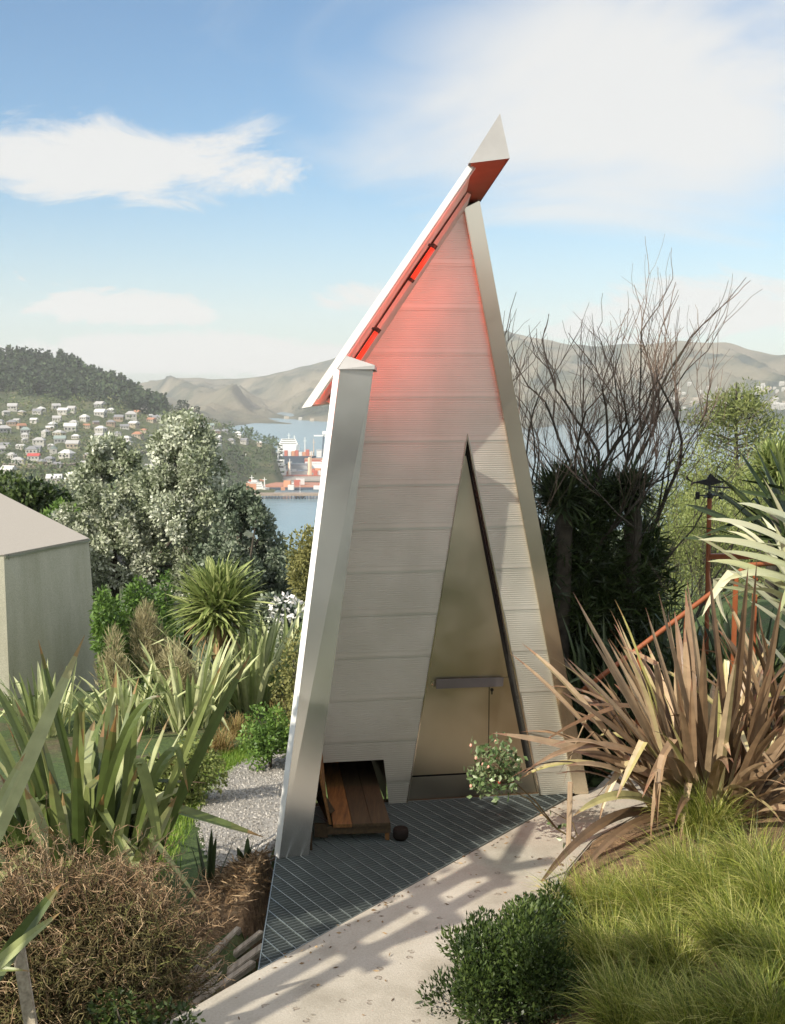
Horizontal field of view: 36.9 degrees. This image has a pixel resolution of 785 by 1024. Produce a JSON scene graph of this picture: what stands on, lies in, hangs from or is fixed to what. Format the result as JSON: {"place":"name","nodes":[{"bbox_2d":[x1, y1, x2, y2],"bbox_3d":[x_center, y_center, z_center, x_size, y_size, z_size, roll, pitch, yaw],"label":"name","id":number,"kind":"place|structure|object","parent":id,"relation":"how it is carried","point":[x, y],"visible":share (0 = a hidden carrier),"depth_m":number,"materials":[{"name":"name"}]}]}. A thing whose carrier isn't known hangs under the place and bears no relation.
{"place":"outdoors","nodes":[
{"label":"outdoors","id":0,"kind":"place"},
{"bbox_2d":[0,369,282,565],"bbox_3d":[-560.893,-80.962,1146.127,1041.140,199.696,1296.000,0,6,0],"label":"hillside","id":1,"kind":"structure","parent":0,"point":[273,477],"depth_m":1076.40,"materials":[{"name":"plant"}]},
{"bbox_2d":[0,344,170,414],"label":"hill forest","id":2,"kind":"object","parent":1,"relation":"on","point":[31,370],"visible":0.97,"depth_m":1241.96,"materials":[{"name":"plant"}]},
{"bbox_2d":[0,392,286,531],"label":"hillside trees","id":3,"kind":"object","parent":1,"relation":"on","point":[246,432],"visible":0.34,"depth_m":1060.01,"materials":[{"name":"plant"}]},
{"bbox_2d":[0,530,784,1021],"bbox_3d":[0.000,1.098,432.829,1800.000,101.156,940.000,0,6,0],"label":"ground","id":4,"kind":"structure","parent":0,"point":[168,740],"depth_m":17.82,"materials":[{"name":"plant"}]},
{"bbox_2d":[13,947,37,1023],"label":"garden stake","id":5,"kind":"object","parent":4,"relation":"on","point":[25,992],"visible":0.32,"depth_m":6.89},
{"bbox_2d":[0,469,74,512],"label":"dark bush","id":6,"kind":"object","parent":4,"relation":"on","point":[27,493],"visible":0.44,"depth_m":39.65,"materials":[{"name":"green plant"}]},
{"bbox_2d":[0,635,84,981],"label":"flax bush","id":7,"kind":"object","parent":4,"relation":"on","point":[26,931],"visible":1,"depth_m":6.75,"materials":[{"name":"plant"}]},
{"bbox_2d":[0,493,99,699],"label":"outbuilding","id":8,"kind":"structure","parent":4,"relation":"on","point":[46,593],"depth_m":23.26,"materials":[{"name":"grey metal"}]},
{"bbox_2d":[0,659,108,737],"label":"flax clump","id":9,"kind":"object","parent":4,"relation":"on","point":[33,717],"visible":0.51,"depth_m":18.63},
{"bbox_2d":[39,496,80,521],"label":"dark bush","id":10,"kind":"object","parent":4,"relation":"on","point":[47,513],"visible":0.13,"depth_m":37.96,"materials":[{"name":"green plant"}]},
{"bbox_2d":[0,844,161,1023],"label":"wiry shrub","id":11,"kind":"object","parent":4,"relation":"on","point":[32,951],"visible":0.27,"depth_m":7.73,"materials":[{"name":"plant"}]},
{"bbox_2d":[0,791,187,1023],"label":"wiry shrub","id":12,"kind":"object","parent":4,"relation":"on","point":[17,874],"visible":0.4,"depth_m":7.87,"materials":[{"name":"plant"}]},
{"bbox_2d":[87,585,133,690],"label":"green shrub","id":13,"kind":"object","parent":4,"relation":"on","point":[104,606],"visible":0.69,"depth_m":21.05,"materials":[{"name":"green plant"}]},
{"bbox_2d":[50,430,176,627],"bbox_3d":[-8.350,1.181,35.276,4.085,7.232,4.356,0,6,0],"label":"silver tree","id":14,"kind":"object","parent":4,"relation":"on","point":[104,530],"visible":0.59,"depth_m":34.68,"materials":[{"name":"green plant"}]},
{"bbox_2d":[90,622,138,710],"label":"feathery shrub","id":15,"kind":"object","parent":4,"relation":"on","point":[112,653],"visible":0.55,"depth_m":19.42,"materials":[{"name":"brown plant"}]},
{"bbox_2d":[3,857,232,1023],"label":"wiry shrub","id":16,"kind":"object","parent":4,"relation":"on","point":[142,943],"visible":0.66,"depth_m":7.77,"materials":[{"name":"plant"}]},
{"bbox_2d":[60,658,185,737],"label":"flax clump","id":17,"kind":"object","parent":4,"relation":"on","point":[123,698],"visible":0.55,"depth_m":18.59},
{"bbox_2d":[9,816,238,1023],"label":"wiry shrub","id":18,"kind":"object","parent":4,"relation":"on","point":[146,869],"visible":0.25,"depth_m":8.15,"materials":[{"name":"plant"}]},
{"bbox_2d":[0,640,262,923],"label":"flax bush","id":19,"kind":"object","parent":4,"relation":"on","point":[113,780],"visible":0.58,"depth_m":9.18,"materials":[{"name":"plant"}]},
{"bbox_2d":[83,985,205,1023],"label":"shrub","id":20,"kind":"object","parent":4,"relation":"on","point":[108,1019],"visible":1,"depth_m":7.24,"materials":[{"name":"green plant"}]},
{"bbox_2d":[115,575,180,694],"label":"green shrub","id":21,"kind":"object","parent":4,"relation":"on","point":[131,598],"visible":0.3,"depth_m":22.38,"materials":[{"name":"green plant"}]},
{"bbox_2d":[126,595,170,680],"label":"feathery shrub","id":22,"kind":"object","parent":4,"relation":"on","point":[141,618],"visible":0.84,"depth_m":21.29,"materials":[{"name":"brown plant"}]},
{"bbox_2d":[145,744,186,796],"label":"shrub","id":23,"kind":"object","parent":4,"relation":"on","point":[165,775],"visible":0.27,"depth_m":13.50,"materials":[{"name":"green plant"}]},
{"bbox_2d":[146,567,189,686],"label":"green shrub","id":24,"kind":"object","parent":4,"relation":"on","point":[168,617],"visible":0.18,"depth_m":23.29,"materials":[{"name":"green plant"}]},
{"bbox_2d":[119,407,235,659],"bbox_3d":[-6.008,0.811,34.289,4.047,7.738,4.016,0,6,0],"label":"silver tree","id":25,"kind":"object","parent":4,"relation":"on","point":[184,493],"visible":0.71,"depth_m":33.44,"materials":[{"name":"green plant"}]},
{"bbox_2d":[155,634,200,705],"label":"feathery shrub","id":26,"kind":"object","parent":4,"relation":"on","point":[185,668],"visible":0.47,"depth_m":19.29,"materials":[{"name":"brown plant"}]},
{"bbox_2d":[108,624,261,736],"bbox_3d":[-3.326,2.725,18.929,2.328,1.522,2.632,0,6,0],"label":"flax clump","id":27,"kind":"object","parent":4,"relation":"on","point":[178,710],"visible":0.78,"depth_m":18.70,"materials":[{"name":"plant"}]},
{"bbox_2d":[159,728,228,807],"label":"shrub","id":28,"kind":"object","parent":4,"relation":"on","point":[206,769],"visible":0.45,"depth_m":13.84,"materials":[{"name":"green plant"}]},
{"bbox_2d":[157,943,261,1019],"bbox_3d":[-1.268,3.356,8.385,0.070,0.151,1.080,5,8,35],"label":"timber sleeper","id":29,"kind":"object","parent":4,"relation":"on","point":[253,954],"visible":0.22,"depth_m":8.57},
{"bbox_2d":[147,735,272,881],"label":"grass","id":30,"kind":"structure","parent":4,"relation":"on","point":[233,758],"depth_m":13.63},
{"bbox_2d":[164,960,255,1023],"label":"timber sleeper","id":31,"kind":"object","parent":4,"relation":"on","point":[243,970],"visible":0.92,"depth_m":8.29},
{"bbox_2d":[178,926,241,988],"bbox_3d":[-1.387,3.349,8.788,0.050,0.224,0.775,4,8,32],"label":"timber sleeper","id":32,"kind":"object","parent":4,"relation":"on","point":[236,930],"visible":0.45,"depth_m":8.90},
{"bbox_2d":[191,829,234,883],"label":"flax sprig","id":33,"kind":"object","parent":4,"relation":"on","point":[211,859],"visible":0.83,"depth_m":10.27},
{"bbox_2d":[151,548,277,713],"bbox_3d":[-2.989,2.118,20.320,2.150,3.031,1.980,6,9,45],"label":"cabbage tree","id":34,"kind":"object","parent":4,"relation":"on","point":[218,597],"visible":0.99,"depth_m":20.04,"materials":[{"name":"green plant"}]},
{"bbox_2d":[193,721,244,755],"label":"sedge tuft","id":35,"kind":"object","parent":4,"relation":"on","point":[215,745],"visible":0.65,"depth_m":16.95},
{"bbox_2d":[176,930,263,995],"bbox_3d":[-1.281,3.351,8.675,0.050,0.206,0.941,5,8,37],"label":"timber sleeper","id":36,"kind":"object","parent":4,"relation":"on","point":[247,944],"visible":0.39,"depth_m":8.86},
{"bbox_2d":[145,604,303,715],"bbox_3d":[-2.565,2.485,20.831,3.062,2.001,3.004,6,9,41],"label":"flax clump","id":37,"kind":"object","parent":4,"relation":"on","point":[252,687],"visible":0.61,"depth_m":20.22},
{"bbox_2d":[178,843,275,977],"bbox_3d":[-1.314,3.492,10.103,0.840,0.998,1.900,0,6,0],"label":"mulch bed","id":38,"kind":"object","parent":4,"relation":"on","point":[248,923],"visible":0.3,"depth_m":9.58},
{"bbox_2d":[237,837,259,860],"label":"flax sprig","id":39,"kind":"object","parent":38,"relation":"on","point":[247,850],"visible":0.46,"depth_m":10.87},
{"bbox_2d":[194,748,285,879],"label":"gravel path","id":40,"kind":"structure","parent":4,"relation":"on","point":[271,824],"depth_m":13.57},
{"bbox_2d":[217,711,263,739],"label":"sedge tuft","id":41,"kind":"object","parent":4,"relation":"on","point":[236,724],"visible":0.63,"depth_m":17.94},
{"bbox_2d":[184,481,302,642],"bbox_3d":[-4.049,1.787,31.277,3.368,5.204,3.138,0,6,0],"label":"silver tree","id":42,"kind":"object","parent":4,"relation":"on","point":[242,507],"visible":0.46,"depth_m":31.04,"materials":[{"name":"grey plant"}]},
{"bbox_2d":[235,701,289,771],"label":"shrub","id":43,"kind":"object","parent":4,"relation":"on","point":[263,742],"visible":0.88,"depth_m":15.79,"materials":[{"name":"green plant"}]},
{"bbox_2d":[248,602,301,695],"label":"flax clump","id":44,"kind":"object","parent":4,"relation":"on","point":[284,632],"visible":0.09,"depth_m":23.53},
{"bbox_2d":[268,625,301,726],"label":"shrub","id":45,"kind":"object","parent":4,"relation":"on","point":[290,695],"visible":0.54,"depth_m":17.38,"materials":[{"name":"green plant"}]},
{"bbox_2d":[266,591,304,658],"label":"blossom shrub","id":46,"kind":"object","parent":4,"relation":"on","point":[290,616],"visible":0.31,"depth_m":24.21,"materials":[{"name":"white plant"}]},
{"bbox_2d":[283,522,314,612],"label":"olive tree","id":47,"kind":"object","parent":4,"relation":"on","point":[298,578],"visible":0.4,"depth_m":26.01,"materials":[{"name":"green plant"}]},
{"bbox_2d":[274,114,596,857],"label":"pavilion","id":48,"kind":"structure","parent":4,"relation":"on","point":[429,610],"depth_m":10.92,"materials":[{"name":"metal"}]},
{"bbox_2d":[407,433,539,802],"bbox_3d":[0.773,1.004,11.164,1.316,3.512,0.122,-1,6,-9],"label":"door","id":49,"kind":"structure","parent":48,"relation":"in","point":[470,689],"depth_m":11.24,"materials":[{"name":"gold metal"}]},
{"bbox_2d":[414,894,593,1023],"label":"dark shrub","id":50,"kind":"object","parent":4,"relation":"on","point":[507,964],"visible":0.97,"depth_m":7.25,"materials":[{"name":"green plant"}]},
{"bbox_2d":[531,453,604,672],"bbox_3d":[2.003,1.230,14.611,1.255,4.028,1.082,0,6,0],"label":"cabbage tree","id":51,"kind":"object","parent":4,"relation":"on","point":[563,517],"visible":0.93,"depth_m":14.42,"materials":[{"name":"green plant"}]},
{"bbox_2d":[523,648,634,786],"bbox_3d":[1.980,2.528,13.510,2.689,1.713,3.239,6,8,40],"label":"dark flax","id":52,"kind":"object","parent":4,"relation":"on","point":[577,706],"visible":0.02,"depth_m":13.81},
{"bbox_2d":[533,451,643,737],"bbox_3d":[2.427,1.342,14.876,1.978,4.330,1.413,0,6,0],"label":"tangled bush","id":53,"kind":"object","parent":4,"relation":"on","point":[586,590],"visible":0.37,"depth_m":14.56,"materials":[{"name":"green plant"}]},
{"bbox_2d":[553,461,626,650],"bbox_3d":[2.667,1.187,15.246,1.262,3.776,1.235,0,6,0],"label":"cabbage tree","id":54,"kind":"object","parent":4,"relation":"on","point":[611,473],"visible":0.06,"depth_m":14.88,"materials":[{"name":"green plant"}]},
{"bbox_2d":[521,609,709,778],"bbox_3d":[2.530,2.185,13.699,3.076,1.892,3.349,3,7,24],"label":"dark flax","id":55,"kind":"object","parent":4,"relation":"on","point":[594,728],"visible":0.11,"depth_m":13.95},
{"bbox_2d":[470,235,775,655],"bbox_3d":[2.660,-0.189,15.201,4.589,6.445,5.104,0,6,0],"label":"bare tree","id":56,"kind":"object","parent":4,"relation":"on","point":[653,411],"visible":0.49,"depth_m":14.26,"materials":[{"name":"brown plant"}]},
{"bbox_2d":[591,454,677,643],"bbox_3d":[2.944,1.081,14.838,1.069,3.736,1.100,-3,7,-28],"label":"cabbage tree","id":57,"kind":"object","parent":4,"relation":"on","point":[629,474],"visible":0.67,"depth_m":14.60,"materials":[{"name":"green plant"}]},
{"bbox_2d":[591,491,690,670],"bbox_3d":[3.129,1.308,15.071,1.432,3.268,1.253,-5,8,-40],"label":"tangled bush","id":58,"kind":"object","parent":4,"relation":"on","point":[650,588],"visible":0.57,"depth_m":14.72,"materials":[{"name":"green plant"}]},
{"bbox_2d":[534,770,784,1023],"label":"planting bed","id":59,"kind":"object","parent":4,"relation":"on","point":[618,846],"visible":0.12,"depth_m":9.85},
{"bbox_2d":[502,879,591,948],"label":"dark shrub","id":60,"kind":"object","parent":59,"relation":"on","point":[561,906],"visible":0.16,"depth_m":8.29,"materials":[{"name":"green plant"}]},
{"bbox_2d":[521,850,647,935],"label":"sedge tussock","id":61,"kind":"object","parent":59,"relation":"on","point":[579,896],"visible":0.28,"depth_m":8.66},
{"bbox_2d":[552,847,678,930],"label":"sedge tussock","id":62,"kind":"object","parent":59,"relation":"on","point":[599,882],"visible":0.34,"depth_m":8.61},
{"bbox_2d":[541,885,690,996],"bbox_3d":[1.407,2.795,7.647,1.147,0.577,1.076,4,8,32],"label":"sedge tussock","id":63,"kind":"object","parent":59,"relation":"on","point":[583,943],"visible":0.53,"depth_m":7.69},
{"bbox_2d":[540,930,713,1023],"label":"sedge tussock","id":64,"kind":"object","parent":59,"relation":"on","point":[610,1015],"visible":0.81,"depth_m":6.96,"materials":[{"name":"plant"}]},
{"bbox_2d":[494,561,784,883],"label":"bronze flax","id":65,"kind":"object","parent":59,"relation":"on","point":[687,731],"visible":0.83,"depth_m":10.02,"materials":[{"name":"plant"}]},
{"bbox_2d":[577,843,718,943],"bbox_3d":[1.883,2.711,8.388,1.166,0.579,1.118,5,8,38],"label":"sedge tussock","id":66,"kind":"object","parent":59,"relation":"on","point":[634,895],"visible":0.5,"depth_m":8.38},
{"bbox_2d":[608,818,730,896],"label":"sedge tussock","id":67,"kind":"object","parent":59,"relation":"on","point":[673,851],"visible":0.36,"depth_m":8.88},
{"bbox_2d":[587,887,753,992],"bbox_3d":[1.747,2.715,7.527,1.129,0.563,1.223,0,6,0],"label":"sedge tussock","id":68,"kind":"object","parent":59,"relation":"on","point":[662,945],"visible":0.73,"depth_m":7.48,"materials":[{"name":"plant"}]},
{"bbox_2d":[608,942,783,1023],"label":"sedge tussock","id":69,"kind":"object","parent":59,"relation":"on","point":[667,1005],"visible":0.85,"depth_m":6.63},
{"bbox_2d":[634,831,761,924],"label":"sedge tussock","id":70,"kind":"object","parent":59,"relation":"on","point":[694,877],"visible":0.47,"depth_m":8.27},
{"bbox_2d":[640,770,765,840],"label":"sedge tussock","id":71,"kind":"object","parent":59,"relation":"on","point":[698,812],"visible":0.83,"depth_m":9.74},
{"bbox_2d":[651,868,784,979],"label":"sedge tussock","id":72,"kind":"object","parent":59,"relation":"on","point":[721,923],"visible":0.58,"depth_m":7.43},
{"bbox_2d":[660,929,784,1023],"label":"sedge tussock","id":73,"kind":"object","parent":59,"relation":"on","point":[760,990],"visible":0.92,"depth_m":6.59,"materials":[{"name":"plant"}]},
{"bbox_2d":[660,595,784,766],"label":"bronze flax","id":74,"kind":"object","parent":59,"relation":"on","point":[777,720],"visible":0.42,"depth_m":10.56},
{"bbox_2d":[677,808,784,891],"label":"sedge tussock","id":75,"kind":"object","parent":59,"relation":"on","point":[743,843],"visible":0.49,"depth_m":8.47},
{"bbox_2d":[693,831,784,926],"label":"sedge tussock","id":76,"kind":"object","parent":59,"relation":"on","point":[766,883],"visible":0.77,"depth_m":7.84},
{"bbox_2d":[707,886,784,994],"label":"sedge tussock","id":77,"kind":"object","parent":59,"relation":"on","point":[776,935],"visible":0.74,"depth_m":7.08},
{"bbox_2d":[622,489,705,606],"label":"scrub","id":78,"kind":"object","parent":4,"relation":"on","point":[676,550],"visible":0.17,"depth_m":27.13,"materials":[{"name":"green plant"}]},
{"bbox_2d":[566,595,784,694],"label":"dark flax","id":79,"kind":"object","parent":4,"relation":"on","point":[699,636],"visible":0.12,"depth_m":14.24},
{"bbox_2d":[569,598,784,743],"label":"dark flax","id":80,"kind":"object","parent":4,"relation":"on","point":[663,639],"visible":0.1,"depth_m":14.04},
{"bbox_2d":[580,561,774,726],"bbox_3d":[3.295,1.758,12.455,2.852,2.462,0.088,-2,7,-16],"label":"handrail","id":81,"kind":"object","parent":4,"relation":"on","point":[660,631],"visible":0.21,"depth_m":12.33,"materials":[{"name":"metal"}]},
{"bbox_2d":[641,457,713,591],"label":"scrub","id":82,"kind":"object","parent":4,"relation":"on","point":[680,499],"visible":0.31,"depth_m":40.28,"materials":[{"name":"green plant"}]},
{"bbox_2d":[655,565,715,617],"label":"scrub","id":83,"kind":"object","parent":4,"relation":"on","point":[678,593],"visible":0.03,"depth_m":23.98,"materials":[{"name":"green plant"}]},
{"bbox_2d":[663,443,732,594],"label":"scrub","id":84,"kind":"object","parent":4,"relation":"on","point":[705,469],"visible":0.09,"depth_m":44.71,"materials":[{"name":"green plant"}]},
{"bbox_2d":[660,485,755,601],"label":"scrub","id":85,"kind":"object","parent":4,"relation":"on","point":[703,518],"visible":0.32,"depth_m":28.30,"materials":[{"name":"green plant"}]},
{"bbox_2d":[643,607,784,691],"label":"dark flax","id":86,"kind":"object","parent":4,"relation":"on","point":[777,666],"visible":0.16,"depth_m":13.98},
{"bbox_2d":[686,473,753,655],"bbox_3d":[3.950,0.926,14.243,0.883,2.801,0.410,-2,7,-17],"label":"weather vane","id":87,"kind":"object","parent":4,"relation":"on","point":[710,480],"visible":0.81,"depth_m":14.13,"materials":[{"name":"black metal"}]},
{"bbox_2d":[658,377,784,570],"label":"pine tree","id":88,"kind":"object","parent":4,"relation":"on","point":[733,412],"visible":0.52,"depth_m":59.22,"materials":[{"name":"green plant"}]},
{"bbox_2d":[672,438,784,559],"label":"dark flax","id":89,"kind":"object","parent":4,"relation":"on","point":[765,494],"visible":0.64,"depth_m":12.80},
{"bbox_2d":[711,467,748,591],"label":"scrub","id":90,"kind":"object","parent":4,"relation":"on","point":[726,515],"visible":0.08,"depth_m":44.20,"materials":[{"name":"green plant"}]},
{"bbox_2d":[694,478,784,662],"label":"variegated flax","id":91,"kind":"object","parent":4,"relation":"on","point":[771,576],"visible":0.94,"depth_m":11.00,"materials":[{"name":"plant"}]},
{"bbox_2d":[717,444,784,586],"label":"scrub","id":92,"kind":"object","parent":4,"relation":"on","point":[737,485],"visible":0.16,"depth_m":34.31,"materials":[{"name":"green plant"}]},
{"bbox_2d":[723,482,784,600],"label":"scrub","id":93,"kind":"object","parent":4,"relation":"on","point":[757,550],"visible":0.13,"depth_m":26.29,"materials":[{"name":"green plant"}]},
{"bbox_2d":[733,431,784,599],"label":"cabbage tree","id":94,"kind":"object","parent":4,"relation":"on","point":[769,462],"visible":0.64,"depth_m":21.92,"materials":[{"name":"green plant"}]},
{"bbox_2d":[0,0,784,383],"label":"sky","id":95,"kind":"structure","parent":0,"point":[208,189],"materials":[{"name":"blue"}]},
{"bbox_2d":[170,755,664,1023],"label":"concrete path","id":96,"kind":"structure","parent":0,"point":[352,987],"depth_m":8.33,"materials":[{"name":"concrete"}]},
{"bbox_2d":[235,807,574,1023],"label":"leaf litter","id":97,"kind":"object","parent":96,"relation":"on","point":[316,946],"visible":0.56,"depth_m":8.96,"materials":[{"name":"brown plant"}]},
{"bbox_2d":[258,794,566,969],"bbox_3d":[-0.276,2.887,10.281,1.789,0.042,4.370,5,8,38],"label":"floor grating","id":98,"kind":"object","parent":96,"relation":"on","point":[329,883],"visible":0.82,"depth_m":9.87,"materials":[{"name":"metal"}]},
{"bbox_2d":[310,752,390,849],"bbox_3d":[-0.467,2.278,11.161,0.708,0.980,2.253,-1,6,-6],"label":"bench","id":99,"kind":"object","parent":98,"relation":"on","point":[353,803],"visible":0.64,"depth_m":10.66,"materials":[{"name":"wood"}]},
{"bbox_2d":[393,825,408,840],"bbox_3d":[0.072,2.814,10.307,0.140,0.105,0.140,0,6,0],"label":"ball","id":100,"kind":"object","parent":98,"relation":"on","point":[400,832],"visible":1,"depth_m":10.26,"materials":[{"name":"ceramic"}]},
{"bbox_2d":[463,732,577,847],"bbox_3d":[1.114,2.359,9.930,1.037,1.106,0.703,0,6,0],"label":"rose bush","id":101,"kind":"object","parent":96,"relation":"on","point":[497,776],"visible":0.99,"depth_m":9.84,"materials":[{"name":"green plant"}]},
{"bbox_2d":[566,782,572,846],"bbox_3d":[1.516,2.600,10.094,0.050,0.580,0.060,0,6,0],"label":"garden stake","id":102,"kind":"object","parent":96,"relation":"on","point":[569,812],"visible":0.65,"depth_m":10.07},
{"bbox_2d":[139,331,784,428],"bbox_3d":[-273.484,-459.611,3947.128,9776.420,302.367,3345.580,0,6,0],"label":"hills","id":103,"kind":"structure","parent":0,"point":[235,402],"depth_m":3341.95,"materials":[{"name":"beige plant"}]},
{"bbox_2d":[170,350,784,422],"bbox_3d":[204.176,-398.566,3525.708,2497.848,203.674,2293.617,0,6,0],"label":"shore trees","id":104,"kind":"object","parent":103,"relation":"on","point":[317,407],"visible":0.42,"depth_m":2799.51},
{"bbox_2d":[225,412,784,549],"bbox_3d":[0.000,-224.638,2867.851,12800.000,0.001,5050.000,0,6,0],"label":"water","id":105,"kind":"structure","parent":0,"point":[291,515],"depth_m":1670.79,"materials":[{"name":"blue liquid"}]},
{"bbox_2d":[254,493,318,498],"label":"pier","id":106,"kind":"structure","parent":105,"relation":"in","point":[289,494],"depth_m":964.16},
{"bbox_2d":[278,435,299,450],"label":"cruise ship","id":107,"kind":"object","parent":105,"relation":"on","point":[290,445],"visible":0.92,"depth_m":1603.00},
{"bbox_2d":[263,482,319,489],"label":"wharf","id":108,"kind":"structure","parent":105,"relation":"in","point":[279,485],"depth_m":1042.99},
{"bbox_2d":[278,439,315,462],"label":"container ship","id":109,"kind":"object","parent":105,"relation":"on","point":[296,456],"visible":0.84,"depth_m":1381.85},
{"bbox_2d":[277,451,322,475],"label":"cargo ship","id":110,"kind":"object","parent":105,"relation":"on","point":[282,467],"visible":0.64,"depth_m":1151.44},
{"bbox_2d":[283,471,320,480],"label":"wharf","id":111,"kind":"structure","parent":105,"relation":"on","point":[308,478],"depth_m":1135.84,"materials":[{"name":"concrete"}]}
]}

